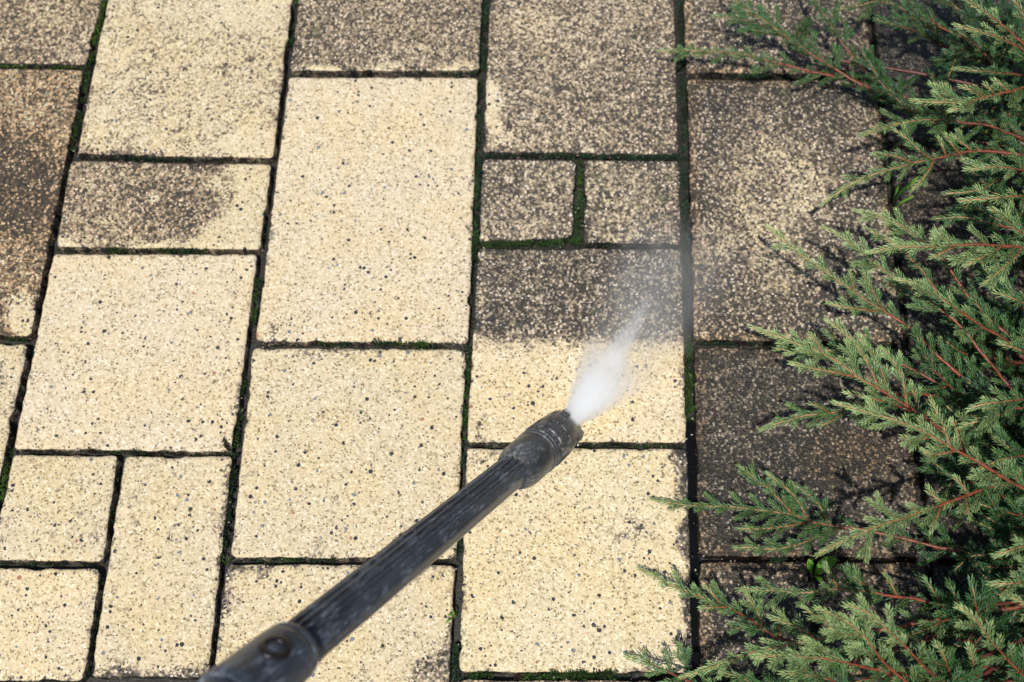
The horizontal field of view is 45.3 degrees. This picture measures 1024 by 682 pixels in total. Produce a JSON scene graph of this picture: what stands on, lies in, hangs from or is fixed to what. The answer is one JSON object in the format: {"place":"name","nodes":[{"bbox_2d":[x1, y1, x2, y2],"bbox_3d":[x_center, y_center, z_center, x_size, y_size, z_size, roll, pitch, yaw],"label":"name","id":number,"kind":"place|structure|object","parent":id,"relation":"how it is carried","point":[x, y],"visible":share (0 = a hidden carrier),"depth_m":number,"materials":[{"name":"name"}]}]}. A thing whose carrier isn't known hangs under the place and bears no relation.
{"place":"outdoors","nodes":[
{"label":"outdoors","id":0,"kind":"place"},
{"bbox_2d":[198,411,580,681],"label":"pressure washer lance","id":1,"kind":"object","parent":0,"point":[299,646],"visible":1,"depth_m":0.77,"materials":[{"name":"black plastic"}]},
{"bbox_2d":[0,0,1001,681],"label":"ground","id":2,"kind":"structure","parent":0,"point":[482,78],"depth_m":1.14,"materials":[{"name":"soil"}]},
{"bbox_2d":[0,344,31,506],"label":"paver","id":3,"kind":"object","parent":2,"relation":"on","point":[14,365],"visible":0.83,"depth_m":1.11,"materials":[{"name":"concrete"}]},
{"bbox_2d":[0,69,85,341],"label":"paver","id":4,"kind":"object","parent":2,"relation":"on","point":[39,108],"visible":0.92,"depth_m":1.20,"materials":[{"name":"concrete"}]},
{"bbox_2d":[0,568,103,681],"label":"paver","id":5,"kind":"object","parent":2,"relation":"on","point":[48,620],"visible":0.96,"depth_m":1.02,"materials":[{"name":"concrete"}]},
{"bbox_2d":[0,0,105,71],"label":"paver","id":6,"kind":"object","parent":2,"relation":"on","point":[45,34],"visible":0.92,"depth_m":1.27,"materials":[{"name":"concrete"}]},
{"bbox_2d":[0,455,121,565],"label":"paver","id":7,"kind":"object","parent":2,"relation":"on","point":[56,509],"visible":0.94,"depth_m":1.06,"materials":[{"name":"concrete"}]},
{"bbox_2d":[15,254,258,456],"bbox_3d":[-0.341,0.017,1.147,0.195,0.056,0.202,2,66,1],"label":"paver","id":8,"kind":"object","parent":2,"relation":"on","point":[154,348],"visible":0.94,"depth_m":1.12,"materials":[{"name":"concrete"}]},
{"bbox_2d":[92,456,234,679],"bbox_3d":[-0.295,0.199,1.067,0.099,0.055,0.193,2,66,1],"label":"paver","id":9,"kind":"object","parent":2,"relation":"on","point":[162,591],"visible":0.94,"depth_m":1.04,"materials":[{"name":"concrete"}]},
{"bbox_2d":[57,161,272,255],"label":"paver","id":10,"kind":"object","parent":2,"relation":"on","point":[221,209],"visible":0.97,"depth_m":1.18,"materials":[{"name":"concrete"}]},
{"bbox_2d":[78,0,294,164],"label":"paver","id":11,"kind":"object","parent":2,"relation":"on","point":[209,82],"visible":0.96,"depth_m":1.24,"materials":[{"name":"concrete"}]},
{"bbox_2d":[215,564,455,681],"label":"paver","id":12,"kind":"object","parent":2,"relation":"on","point":[404,634],"visible":0.61,"depth_m":1.02,"materials":[{"name":"concrete"}]},
{"bbox_2d":[231,348,466,562],"bbox_3d":[-0.142,0.106,1.107,0.196,0.056,0.200,2,66,1],"label":"paver","id":13,"kind":"object","parent":2,"relation":"on","point":[357,454],"visible":0.86,"depth_m":1.08,"materials":[{"name":"concrete"}]},
{"bbox_2d":[256,77,477,348],"bbox_3d":[-0.134,-0.123,1.209,0.196,0.056,0.300,2,66,1],"label":"paver","id":14,"kind":"object","parent":2,"relation":"on","point":[371,219],"visible":0.98,"depth_m":1.18,"materials":[{"name":"concrete"}]},
{"bbox_2d":[290,0,482,77],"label":"paver","id":15,"kind":"object","parent":2,"relation":"on","point":[387,38],"visible":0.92,"depth_m":1.26,"materials":[{"name":"concrete"}]},
{"bbox_2d":[0,0,898,681],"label":"moss","id":16,"kind":"object","parent":2,"relation":"on","point":[582,672],"visible":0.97,"depth_m":1.16,"materials":[{"name":"green plant"}]},
{"bbox_2d":[445,609,455,622],"bbox_3d":[-0.051,0.230,1.020,0.009,0.010,0.012,2,66,1],"label":"seedling","id":17,"kind":"object","parent":2,"relation":"on","point":[449,614],"visible":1,"depth_m":1.02,"materials":[{"name":"green plant"}]},
{"bbox_2d":[0,8,999,681],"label":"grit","id":18,"kind":"object","parent":2,"relation":"on","point":[514,438],"visible":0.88,"depth_m":1.12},
{"bbox_2d":[479,159,575,246],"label":"paver","id":19,"kind":"object","parent":2,"relation":"on","point":[514,208],"visible":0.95,"depth_m":1.19,"materials":[{"name":"concrete"}]},
{"bbox_2d":[461,679,686,681],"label":"paver","id":20,"kind":"object","parent":2,"relation":"on","point":[480,680],"visible":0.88,"depth_m":1.00,"materials":[{"name":"concrete"}]},
{"bbox_2d":[459,448,691,674],"bbox_3d":[0.055,0.194,1.069,0.196,0.056,0.198,2,66,1],"label":"paver","id":21,"kind":"object","parent":2,"relation":"on","point":[601,601],"visible":0.88,"depth_m":1.04,"materials":[{"name":"concrete"}]},
{"bbox_2d":[467,248,686,447],"bbox_3d":[0.061,0.012,1.149,0.196,0.056,0.200,2,66,1],"label":"paver","id":22,"kind":"object","parent":2,"relation":"on","point":[590,342],"visible":0.96,"depth_m":1.12,"materials":[{"name":"concrete"}]},
{"bbox_2d":[483,0,678,160],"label":"paver","id":23,"kind":"object","parent":2,"relation":"on","point":[585,77],"visible":0.95,"depth_m":1.24,"materials":[{"name":"concrete"}]},
{"bbox_2d":[583,160,680,248],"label":"paver","id":24,"kind":"object","parent":2,"relation":"on","point":[639,201],"visible":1,"depth_m":1.18,"materials":[{"name":"concrete"}]},
{"bbox_2d":[686,418,700,681],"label":"paving joint","id":25,"kind":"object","parent":2,"relation":"on","point":[695,561],"depth_m":1.06,"materials":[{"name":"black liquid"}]},
{"bbox_2d":[697,561,813,676],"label":"paver","id":26,"kind":"object","parent":2,"relation":"on","point":[716,644],"visible":0.62,"depth_m":1.02,"materials":[{"name":"concrete"}]},
{"bbox_2d":[682,0,872,80],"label":"paver","id":27,"kind":"object","parent":2,"relation":"on","point":[702,27],"visible":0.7,"depth_m":1.26,"materials":[{"name":"concrete"}]},
{"bbox_2d":[685,79,902,347],"bbox_3d":[0.268,-0.122,1.209,0.194,0.055,0.295,2,66,1],"label":"paver","id":28,"kind":"object","parent":2,"relation":"on","point":[736,160],"visible":0.9,"depth_m":1.18,"materials":[{"name":"concrete"}]},
{"bbox_2d":[692,346,922,560],"bbox_3d":[0.260,0.105,1.108,0.195,0.056,0.199,2,66,1],"label":"paver","id":29,"kind":"object","parent":2,"relation":"on","point":[741,395],"visible":0.66,"depth_m":1.08,"materials":[{"name":"concrete"}]},
{"bbox_2d":[807,556,837,580],"bbox_3d":[0.260,0.192,1.032,0.026,0.020,0.019,2,66,1],"label":"weed","id":30,"kind":"object","parent":2,"relation":"on","point":[831,562],"visible":0.95,"depth_m":1.03,"materials":[{"name":"green plant"}]},
{"bbox_2d":[624,0,1023,681],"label":"juniper shrub","id":31,"kind":"object","parent":2,"relation":"on","point":[992,630],"visible":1,"depth_m":1.00,"materials":[{"name":"green plant"}]},
{"bbox_2d":[813,562,931,677],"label":"paver","id":32,"kind":"object","parent":2,"relation":"on","point":[902,575],"visible":0.42,"depth_m":1.03,"materials":[{"name":"concrete"}]},
{"bbox_2d":[893,176,918,207],"bbox_3d":[0.377,-0.142,1.173,0.018,0.034,0.018,2,66,1],"label":"grass tuft","id":33,"kind":"object","parent":2,"relation":"on","point":[908,185],"visible":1,"depth_m":1.17,"materials":[{"name":"green plant"}]},
{"bbox_2d":[868,0,1023,149],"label":"paver","id":34,"kind":"object","parent":2,"relation":"on","point":[892,47],"visible":0.28,"depth_m":1.25,"materials":[{"name":"concrete"}]},
{"bbox_2d":[888,149,1023,352],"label":"paver","id":35,"kind":"object","parent":2,"relation":"on","point":[923,206],"visible":0.34,"depth_m":1.17,"materials":[{"name":"concrete"}]},
{"bbox_2d":[908,352,1023,562],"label":"paver","id":36,"kind":"object","parent":2,"relation":"on","point":[967,530],"visible":0.17,"depth_m":1.07,"materials":[{"name":"concrete"}]},
{"bbox_2d":[929,564,1023,680],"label":"paver","id":37,"kind":"object","parent":2,"relation":"on","point":[938,574],"visible":0.2,"depth_m":1.04,"materials":[{"name":"concrete"}]}
]}

